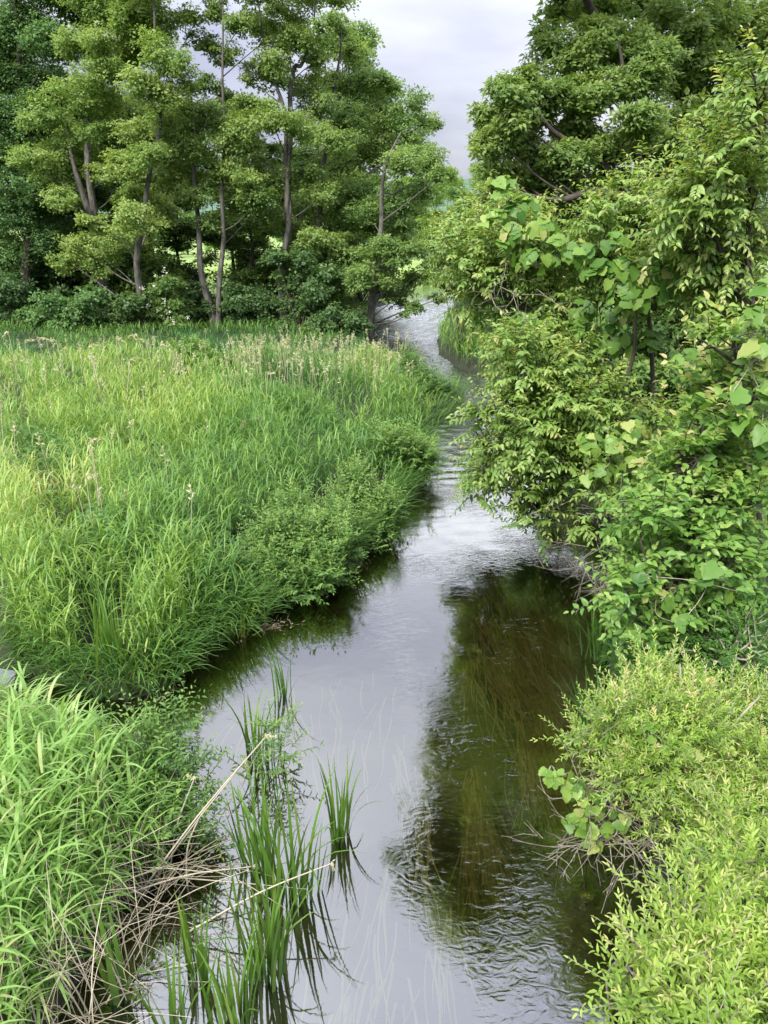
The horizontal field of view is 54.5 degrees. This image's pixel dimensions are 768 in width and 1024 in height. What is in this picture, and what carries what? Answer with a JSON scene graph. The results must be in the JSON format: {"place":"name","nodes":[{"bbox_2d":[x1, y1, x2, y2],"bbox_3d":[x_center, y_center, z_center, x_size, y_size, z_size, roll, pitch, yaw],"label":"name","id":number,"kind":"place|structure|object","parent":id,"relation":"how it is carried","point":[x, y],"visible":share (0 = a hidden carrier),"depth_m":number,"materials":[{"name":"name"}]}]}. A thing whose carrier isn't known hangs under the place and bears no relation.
{"place":"outdoors","nodes":[
{"label":"outdoors","id":0,"kind":"place"},
{"bbox_2d":[208,671,488,1023],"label":"pale water weed","id":1,"kind":"object","parent":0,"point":[419,836],"visible":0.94,"depth_m":5.32,"materials":[{"name":"plant"}]},
{"bbox_2d":[0,226,767,1023],"bbox_3d":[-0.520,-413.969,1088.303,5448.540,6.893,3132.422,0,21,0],"label":"ground","id":2,"kind":"structure","parent":0,"point":[382,624],"depth_m":7.05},
{"bbox_2d":[0,269,41,328],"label":"understory shrub","id":3,"kind":"object","parent":2,"relation":"on","point":[14,295],"visible":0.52,"depth_m":32.77,"materials":[{"name":"green plant"}]},
{"bbox_2d":[0,0,97,296],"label":"feathery tree","id":4,"kind":"object","parent":2,"relation":"on","point":[23,31],"visible":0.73,"depth_m":33.56,"materials":[{"name":"green plant"}]},
{"bbox_2d":[3,59,113,301],"bbox_3d":[-16.931,-16.621,38.614,5.751,12.083,6.037,-5,22,-14],"label":"slender tree","id":5,"kind":"object","parent":2,"relation":"on","point":[99,192],"visible":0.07,"depth_m":38.58,"materials":[{"name":"green plant"}]},
{"bbox_2d":[31,242,89,300],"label":"thicket","id":6,"kind":"object","parent":2,"relation":"on","point":[59,284],"visible":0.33,"depth_m":37.41,"materials":[{"name":"green plant"}]},
{"bbox_2d":[11,283,114,333],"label":"understory shrub","id":7,"kind":"object","parent":2,"relation":"on","point":[65,311],"visible":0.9,"depth_m":30.76,"materials":[{"name":"green plant"}]},
{"bbox_2d":[34,113,121,289],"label":"slender tree","id":8,"kind":"object","parent":2,"relation":"on","point":[76,228],"visible":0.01,"depth_m":42.11,"materials":[{"name":"green plant"}]},
{"bbox_2d":[0,0,174,313],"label":"broadleaf tree","id":9,"kind":"object","parent":2,"relation":"on","point":[63,162],"visible":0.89,"depth_m":30.41,"materials":[{"name":"green plant"}]},
{"bbox_2d":[35,567,172,681],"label":"flag clump","id":10,"kind":"object","parent":2,"relation":"on","point":[107,632],"visible":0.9,"depth_m":7.57,"materials":[{"name":"green plant"}]},
{"bbox_2d":[0,658,211,1023],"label":"foreground reeds","id":11,"kind":"object","parent":2,"relation":"on","point":[39,747],"visible":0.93,"depth_m":4.87,"materials":[{"name":"green plant"}]},
{"bbox_2d":[48,0,181,299],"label":"slender tree","id":12,"kind":"object","parent":2,"relation":"on","point":[158,262],"visible":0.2,"depth_m":36.73,"materials":[{"name":"green plant"}]},
{"bbox_2d":[72,82,161,296],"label":"slender tree","id":13,"kind":"object","parent":2,"relation":"on","point":[108,206],"visible":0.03,"depth_m":42.27,"materials":[{"name":"green plant"}]},
{"bbox_2d":[90,290,158,333],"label":"understory shrub","id":14,"kind":"object","parent":2,"relation":"on","point":[129,304],"visible":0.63,"depth_m":31.13,"materials":[{"name":"green plant"}]},
{"bbox_2d":[44,0,211,329],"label":"broadleaf tree","id":15,"kind":"object","parent":2,"relation":"on","point":[143,205],"visible":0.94,"depth_m":29.63,"materials":[{"name":"green plant"}]},
{"bbox_2d":[84,247,181,300],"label":"thicket","id":16,"kind":"object","parent":2,"relation":"on","point":[143,257],"visible":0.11,"depth_m":39.92,"materials":[{"name":"green plant"}]},
{"bbox_2d":[97,98,193,301],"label":"slender tree","id":17,"kind":"object","parent":2,"relation":"on","point":[172,224],"visible":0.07,"depth_m":39.52,"materials":[{"name":"green plant"}]},
{"bbox_2d":[65,670,250,887],"bbox_3d":[-1.700,2.008,5.647,1.521,1.392,1.600,0,21,0],"label":"leafy plant","id":18,"kind":"object","parent":2,"relation":"on","point":[171,744],"visible":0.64,"depth_m":5.53,"materials":[{"name":"green plant"}]},
{"bbox_2d":[121,565,198,645],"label":"flag clump","id":19,"kind":"object","parent":2,"relation":"on","point":[177,614],"visible":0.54,"depth_m":7.85,"materials":[{"name":"green plant"}]},
{"bbox_2d":[134,267,201,330],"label":"flowering shrub","id":20,"kind":"object","parent":2,"relation":"on","point":[172,311],"visible":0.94,"depth_m":31.45,"materials":[{"name":"green plant"}]},
{"bbox_2d":[143,156,220,289],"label":"slender tree","id":21,"kind":"object","parent":2,"relation":"on","point":[178,244],"visible":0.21,"depth_m":42.07,"materials":[{"name":"green plant"}]},
{"bbox_2d":[167,774,197,892],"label":"dry reed stalk","id":22,"kind":"object","parent":2,"relation":"on","point":[193,778],"visible":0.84,"depth_m":5.35,"materials":[{"name":"plant"}]},
{"bbox_2d":[171,201,200,254],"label":"distant tree","id":23,"kind":"object","parent":2,"relation":"on","point":[190,214],"visible":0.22,"depth_m":115.80,"materials":[{"name":"green plant"}]},
{"bbox_2d":[139,759,247,903],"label":"dry reed stalk","id":24,"kind":"object","parent":2,"relation":"on","point":[183,838],"visible":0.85,"depth_m":5.13,"materials":[{"name":"plant"}]},
{"bbox_2d":[172,277,226,325],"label":"understory shrub","id":25,"kind":"object","parent":2,"relation":"on","point":[195,295],"visible":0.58,"depth_m":32.86,"materials":[{"name":"green plant"}]},
{"bbox_2d":[155,332,245,381],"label":"leafy plant","id":26,"kind":"object","parent":2,"relation":"on","point":[193,343],"visible":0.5,"depth_m":21.44,"materials":[{"name":"green plant"}]},
{"bbox_2d":[0,324,414,552],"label":"seeding grass","id":27,"kind":"structure","parent":2,"relation":"on","point":[300,364],"depth_m":18.78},
{"bbox_2d":[149,0,287,326],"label":"broadleaf tree","id":28,"kind":"object","parent":2,"relation":"on","point":[224,130],"visible":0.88,"depth_m":30.32,"materials":[{"name":"green plant"}]},
{"bbox_2d":[184,152,278,285],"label":"slender tree","id":29,"kind":"object","parent":2,"relation":"on","point":[240,258],"visible":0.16,"depth_m":43.66,"materials":[{"name":"green plant"}]},
{"bbox_2d":[0,346,470,706],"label":"bank grass","id":30,"kind":"structure","parent":2,"relation":"on","point":[183,660],"depth_m":7.89,"materials":[{"name":"plant"}]},
{"bbox_2d":[216,603,263,644],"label":"flag clump","id":31,"kind":"object","parent":2,"relation":"on","point":[244,639],"visible":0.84,"depth_m":8.61,"materials":[{"name":"green plant"}]},
{"bbox_2d":[210,278,282,329],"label":"understory shrub","id":32,"kind":"object","parent":2,"relation":"on","point":[251,302],"visible":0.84,"depth_m":32.39,"materials":[{"name":"green plant"}]},
{"bbox_2d":[201,94,301,288],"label":"slender tree","id":33,"kind":"object","parent":2,"relation":"on","point":[247,278],"visible":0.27,"depth_m":39.80,"materials":[{"name":"green plant"}]},
{"bbox_2d":[214,690,330,817],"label":"leafy plant","id":34,"kind":"object","parent":2,"relation":"on","point":[272,746],"visible":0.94,"depth_m":6.34,"materials":[{"name":"green plant"}]},
{"bbox_2d":[245,146,336,269],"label":"slender tree","id":35,"kind":"object","parent":2,"relation":"on","point":[282,201],"visible":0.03,"depth_m":41.50,"materials":[{"name":"green plant"}]},
{"bbox_2d":[215,471,373,631],"bbox_3d":[-1.206,0.399,10.063,2.210,1.581,2.922,0,21,0],"label":"leafy plant","id":36,"kind":"object","parent":2,"relation":"on","point":[276,531],"visible":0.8,"depth_m":9.62,"materials":[{"name":"green plant"}]},
{"bbox_2d":[227,0,368,325],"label":"broadleaf tree","id":37,"kind":"object","parent":2,"relation":"on","point":[273,64],"visible":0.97,"depth_m":30.11,"materials":[{"name":"green plant"}]},
{"bbox_2d":[256,243,347,330],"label":"understory shrub","id":38,"kind":"object","parent":2,"relation":"on","point":[310,295],"visible":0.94,"depth_m":31.14,"materials":[{"name":"green plant"}]},
{"bbox_2d":[256,139,368,304],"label":"slender tree","id":39,"kind":"object","parent":2,"relation":"on","point":[301,153],"visible":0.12,"depth_m":37.97,"materials":[{"name":"green plant"}]},
{"bbox_2d":[301,301,375,343],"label":"understory shrub","id":40,"kind":"object","parent":2,"relation":"on","point":[345,318],"visible":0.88,"depth_m":30.41,"materials":[{"name":"green plant"}]},
{"bbox_2d":[309,16,396,243],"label":"slender tree","id":41,"kind":"object","parent":2,"relation":"on","point":[363,33],"visible":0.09,"depth_m":39.67,"materials":[{"name":"green plant"}]},
{"bbox_2d":[303,450,412,560],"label":"leafy plant","id":42,"kind":"object","parent":2,"relation":"on","point":[367,497],"visible":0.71,"depth_m":11.20,"materials":[{"name":"green plant"}]},
{"bbox_2d":[316,240,415,305],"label":"thicket","id":43,"kind":"object","parent":2,"relation":"on","point":[395,272],"visible":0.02,"depth_m":38.87,"materials":[{"name":"green plant"}]},
{"bbox_2d":[317,66,417,301],"bbox_3d":[-1.250,-17.362,40.523,5.751,12.083,6.037,-14,25,-33],"label":"slender tree","id":44,"kind":"object","parent":2,"relation":"on","point":[362,115],"visible":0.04,"depth_m":39.41,"materials":[{"name":"green plant"}]},
{"bbox_2d":[291,9,445,279],"bbox_3d":[-0.938,-15.718,34.633,7.933,13.077,7.917,0,21,0],"label":"broadleaf tree","id":45,"kind":"object","parent":2,"relation":"on","point":[394,118],"visible":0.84,"depth_m":32.83,"materials":[{"name":"green plant"}]},
{"bbox_2d":[0,264,765,679],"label":"meadow grass","id":46,"kind":"structure","parent":2,"relation":"on","point":[116,538],"depth_m":12.34,"materials":[{"name":"plant"}]},
{"bbox_2d":[324,132,456,341],"bbox_3d":[-0.024,-11.733,32.295,5.849,8.244,6.781,0,21,0],"label":"leaning tree","id":47,"kind":"object","parent":2,"relation":"on","point":[405,161],"visible":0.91,"depth_m":30.92,"materials":[{"name":"green plant"}]},
{"bbox_2d":[387,175,416,236],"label":"distant tree","id":48,"kind":"object","parent":2,"relation":"on","point":[403,179],"visible":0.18,"depth_m":105.77,"materials":[{"name":"green plant"}]},
{"bbox_2d":[357,413,453,489],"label":"leafy plant","id":49,"kind":"object","parent":2,"relation":"on","point":[417,445],"visible":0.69,"depth_m":13.40,"materials":[{"name":"green plant"}]},
{"bbox_2d":[384,343,459,398],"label":"leafy plant","id":50,"kind":"object","parent":2,"relation":"on","point":[440,385],"visible":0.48,"depth_m":19.78,"materials":[{"name":"green plant"}]},
{"bbox_2d":[408,196,447,258],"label":"distant tree","id":51,"kind":"object","parent":2,"relation":"on","point":[432,204],"visible":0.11,"depth_m":103.83,"materials":[{"name":"green plant"}]},
{"bbox_2d":[412,164,465,255],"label":"distant tree","id":52,"kind":"object","parent":2,"relation":"on","point":[439,185],"visible":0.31,"depth_m":87.34,"materials":[{"name":"green plant"}]},
{"bbox_2d":[432,177,468,227],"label":"distant tree","id":53,"kind":"object","parent":2,"relation":"on","point":[461,180],"visible":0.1,"depth_m":110.03,"materials":[{"name":"green plant"}]},
{"bbox_2d":[441,184,468,265],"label":"distant tree","id":54,"kind":"object","parent":2,"relation":"on","point":[454,194],"visible":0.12,"depth_m":79.64,"materials":[{"name":"green plant"}]},
{"bbox_2d":[437,324,488,352],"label":"grass tussock","id":55,"kind":"object","parent":2,"relation":"on","point":[464,338],"depth_m":26.12,"materials":[{"name":"green plant"}]},
{"bbox_2d":[415,221,512,351],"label":"riverside shrub","id":56,"kind":"object","parent":2,"relation":"on","point":[437,275],"visible":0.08,"depth_m":26.22,"materials":[{"name":"green plant"}]},
{"bbox_2d":[467,161,483,188],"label":"distant tree","id":57,"kind":"object","parent":2,"relation":"on","point":[471,166],"visible":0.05,"depth_m":82.75,"materials":[{"name":"green plant"}]},
{"bbox_2d":[422,177,612,525],"bbox_3d":[1.692,-2.070,10.557,2.581,4.997,2.823,-19,28,-41],"label":"leaning sapling","id":58,"kind":"object","parent":2,"relation":"on","point":[474,255],"visible":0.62,"depth_m":9.94,"materials":[{"name":"green plant"}]},
{"bbox_2d":[476,173,578,275],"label":"grape vine","id":59,"kind":"object","parent":58,"relation":"attached to","point":[512,233],"visible":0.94,"depth_m":9.02,"materials":[{"name":"green plant"}]},
{"bbox_2d":[439,256,697,566],"bbox_3d":[2.452,-1.155,9.472,3.386,3.993,2.667,0,21,0],"label":"overhanging tree","id":60,"kind":"object","parent":2,"relation":"on","point":[556,399],"visible":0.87,"depth_m":8.99,"materials":[{"name":"green plant"}]},
{"bbox_2d":[465,262,576,324],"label":"dead twigs","id":61,"kind":"object","parent":60,"relation":"attached to","point":[513,293],"visible":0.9,"depth_m":9.20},
{"bbox_2d":[505,294,663,384],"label":"grape vine","id":62,"kind":"object","parent":60,"relation":"attached to","point":[654,341],"visible":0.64,"depth_m":9.21,"materials":[{"name":"green plant"}]},
{"bbox_2d":[550,476,625,519],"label":"dead twigs","id":63,"kind":"object","parent":60,"relation":"attached to","point":[590,508],"visible":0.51,"depth_m":9.10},
{"bbox_2d":[577,414,665,516],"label":"grape vine","id":64,"kind":"object","parent":60,"relation":"attached to","point":[611,444],"visible":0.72,"depth_m":8.24,"materials":[{"name":"green plant"}]},
{"bbox_2d":[446,10,694,380],"bbox_3d":[4.067,-6.450,16.839,5.422,8.379,5.296,0,21,0],"label":"broadleaf tree","id":65,"kind":"object","parent":2,"relation":"on","point":[528,103],"visible":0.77,"depth_m":14.91,"materials":[{"name":"green plant"}]},
{"bbox_2d":[565,592,615,672],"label":"flag clump","id":66,"kind":"object","parent":2,"relation":"on","point":[592,646],"visible":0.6,"depth_m":8.11,"materials":[{"name":"green plant"}]},
{"bbox_2d":[505,776,679,931],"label":"dead twigs","id":67,"kind":"object","parent":2,"relation":"on","point":[628,842],"visible":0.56,"depth_m":5.50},
{"bbox_2d":[435,307,767,771],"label":"bank grass","id":68,"kind":"structure","parent":2,"relation":"on","point":[447,328],"depth_m":9.45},
{"bbox_2d":[523,536,689,618],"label":"dead twigs","id":69,"kind":"object","parent":2,"relation":"on","point":[595,579],"visible":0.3,"depth_m":8.15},
{"bbox_2d":[535,135,715,499],"bbox_3d":[3.197,-2.026,9.830,2.536,5.203,2.547,0,21,0],"label":"sapling","id":70,"kind":"object","parent":2,"relation":"on","point":[607,218],"visible":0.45,"depth_m":8.84,"materials":[{"name":"green plant"}]},
{"bbox_2d":[526,0,767,370],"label":"broadleaf tree","id":71,"kind":"object","parent":2,"relation":"on","point":[708,30],"visible":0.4,"depth_m":16.75,"materials":[{"name":"green plant"}]},
{"bbox_2d":[530,621,767,878],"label":"willow shrub","id":72,"kind":"object","parent":2,"relation":"on","point":[692,719],"visible":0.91,"depth_m":5.06,"materials":[{"name":"green plant"}]},
{"bbox_2d":[538,765,631,854],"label":"grape vine","id":73,"kind":"object","parent":72,"relation":"attached to","point":[569,792],"visible":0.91,"depth_m":5.26,"materials":[{"name":"green plant"}]},
{"bbox_2d":[537,737,679,845],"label":"dead twigs","id":74,"kind":"object","parent":72,"relation":"attached to","point":[600,787],"visible":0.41,"depth_m":5.25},
{"bbox_2d":[636,719,704,767],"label":"grape vine","id":75,"kind":"object","parent":72,"relation":"attached to","point":[651,740],"visible":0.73,"depth_m":4.86,"materials":[{"name":"green plant"}]},
{"bbox_2d":[530,200,767,422],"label":"thicket","id":76,"kind":"object","parent":2,"relation":"on","point":[668,331],"visible":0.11,"depth_m":14.49,"materials":[{"name":"green plant"}]},
{"bbox_2d":[563,433,767,671],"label":"broadleaf shrub","id":77,"kind":"object","parent":2,"relation":"on","point":[698,528],"visible":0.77,"depth_m":6.38,"materials":[{"name":"green plant"}]},
{"bbox_2d":[629,560,753,633],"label":"grape vine","id":78,"kind":"object","parent":77,"relation":"attached to","point":[706,574],"visible":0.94,"depth_m":6.07,"materials":[{"name":"green plant"}]},
{"bbox_2d":[564,763,767,1023],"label":"willow shrub","id":79,"kind":"object","parent":2,"relation":"on","point":[722,978],"visible":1,"depth_m":3.77,"materials":[{"name":"green plant"}]},
{"bbox_2d":[615,23,767,587],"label":"sapling","id":80,"kind":"object","parent":2,"relation":"on","point":[705,211],"visible":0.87,"depth_m":7.25,"materials":[{"name":"green plant"}]},
{"bbox_2d":[561,214,726,314],"bbox_3d":[2.902,-2.743,8.241,1.840,1.064,0.625,3,21,7],"label":"grape vine","id":81,"kind":"object","parent":80,"relation":"attached to","point":[628,295],"visible":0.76,"depth_m":8.19,"materials":[{"name":"green plant"}]},
{"bbox_2d":[629,285,767,519],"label":"broadleaf shrub","id":82,"kind":"object","parent":2,"relation":"on","point":[712,424],"visible":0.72,"depth_m":6.47,"materials":[{"name":"green plant"}]},
{"bbox_2d":[698,278,767,459],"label":"grape vine","id":83,"kind":"object","parent":82,"relation":"attached to","point":[740,396],"visible":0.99,"depth_m":5.89,"materials":[{"name":"green plant"}]},
{"bbox_2d":[638,570,767,719],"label":"willow shrub","id":84,"kind":"object","parent":2,"relation":"on","point":[722,654],"visible":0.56,"depth_m":6.24,"materials":[{"name":"green plant"}]},
{"bbox_2d":[0,179,767,224],"bbox_3d":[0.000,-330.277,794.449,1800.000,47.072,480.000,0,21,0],"label":"hills","id":85,"kind":"structure","parent":0,"point":[441,208],"depth_m":649.58,"materials":[{"name":"green plant"}]},
{"bbox_2d":[2,0,767,193],"label":"sky","id":86,"kind":"structure","parent":0,"point":[449,48],"materials":[{"name":"white"}]},
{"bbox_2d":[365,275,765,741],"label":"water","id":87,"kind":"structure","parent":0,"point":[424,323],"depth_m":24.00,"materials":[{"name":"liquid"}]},
{"bbox_2d":[77,889,159,1018],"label":"iris clump","id":88,"kind":"object","parent":87,"relation":"in","point":[110,978],"visible":0.84,"depth_m":4.46,"materials":[{"name":"green plant"}]},
{"bbox_2d":[0,748,301,1023],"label":"dead reeds","id":89,"kind":"object","parent":87,"relation":"on","point":[58,960],"visible":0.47,"depth_m":4.62,"materials":[{"name":"plant"}]},
{"bbox_2d":[120,865,261,896],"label":"dry reed stalk","id":90,"kind":"object","parent":89,"relation":"on","point":[145,887],"visible":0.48,"depth_m":5.12,"materials":[{"name":"plant"}]},
{"bbox_2d":[190,860,334,931],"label":"dry reed stalk","id":91,"kind":"object","parent":89,"relation":"on","point":[331,864],"visible":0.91,"depth_m":4.92,"materials":[{"name":"plant"}]},
{"bbox_2d":[115,928,235,1023],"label":"iris clump","id":92,"kind":"object","parent":87,"relation":"in","point":[172,1005],"visible":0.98,"depth_m":4.37,"materials":[{"name":"green plant"}]},
{"bbox_2d":[164,884,224,998],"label":"iris clump","id":93,"kind":"object","parent":87,"relation":"in","point":[188,953],"visible":0.79,"depth_m":4.62,"materials":[{"name":"green plant"}]},
{"bbox_2d":[185,806,211,900],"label":"dry reed stalk","id":94,"kind":"object","parent":87,"relation":"in","point":[187,887],"visible":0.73,"depth_m":5.31,"materials":[{"name":"plant"}]},
{"bbox_2d":[132,733,278,903],"bbox_3d":[-1.240,2.103,5.096,1.091,1.309,0.042,-4,21,-10],"label":"dry reed stalk","id":95,"kind":"object","parent":87,"relation":"on","point":[197,816],"visible":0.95,"depth_m":5.06,"materials":[{"name":"plant"}]},
{"bbox_2d":[194,918,269,1023],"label":"iris clump","id":96,"kind":"object","parent":87,"relation":"in","point":[228,1002],"visible":0.99,"depth_m":4.35,"materials":[{"name":"green plant"}]},
{"bbox_2d":[175,861,302,1015],"bbox_3d":[-0.936,2.846,5.041,0.836,0.047,1.223,0,21,0],"label":"pale water weed","id":97,"kind":"object","parent":87,"relation":"on","point":[229,913],"visible":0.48,"depth_m":5.12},
{"bbox_2d":[179,859,326,1003],"bbox_3d":[-0.785,2.564,4.517,0.491,1.027,0.915,13,24,30],"label":"iris clump","id":98,"kind":"object","parent":87,"relation":"in","point":[275,955],"visible":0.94,"depth_m":4.58,"materials":[{"name":"green plant"}]},
{"bbox_2d":[207,754,303,888],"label":"iris clump","id":99,"kind":"object","parent":87,"relation":"in","point":[239,840],"visible":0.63,"depth_m":5.43,"materials":[{"name":"green plant"}]},
{"bbox_2d":[221,681,289,770],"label":"iris clump","id":100,"kind":"object","parent":87,"relation":"in","point":[246,737],"visible":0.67,"depth_m":6.60,"materials":[{"name":"green plant"}]},
{"bbox_2d":[122,468,433,835],"bbox_3d":[-0.835,0.754,10.342,1.576,0.049,9.858,6,22,15],"label":"floating debris","id":101,"kind":"object","parent":87,"relation":"on","point":[246,636],"visible":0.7,"depth_m":8.75,"materials":[{"name":"plant"}]},
{"bbox_2d":[200,763,366,922],"bbox_3d":[-0.648,2.271,5.191,1.251,1.092,0.862,12,24,28],"label":"iris clump","id":102,"kind":"object","parent":87,"relation":"in","point":[278,870],"visible":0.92,"depth_m":5.16,"materials":[{"name":"green plant"}]},
{"bbox_2d":[267,641,317,710],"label":"iris clump","id":103,"kind":"object","parent":87,"relation":"in","point":[284,690],"visible":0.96,"depth_m":7.43,"materials":[{"name":"green plant"}]},
{"bbox_2d":[317,747,356,858],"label":"iris clump","id":104,"kind":"object","parent":87,"relation":"in","point":[339,833],"visible":0.97,"depth_m":5.67,"materials":[{"name":"green plant"}]},
{"bbox_2d":[441,501,652,964],"bbox_3d":[2.000,1.326,9.065,2.604,0.050,9.401,3,21,8],"label":"water weed","id":105,"kind":"object","parent":87,"relation":"on","point":[478,836],"visible":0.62,"depth_m":7.60,"materials":[{"name":"plant"}]},
{"bbox_2d":[548,664,599,739],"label":"flag clump","id":106,"kind":"object","parent":87,"relation":"in","point":[582,717],"visible":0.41,"depth_m":6.97,"materials":[{"name":"green plant"}]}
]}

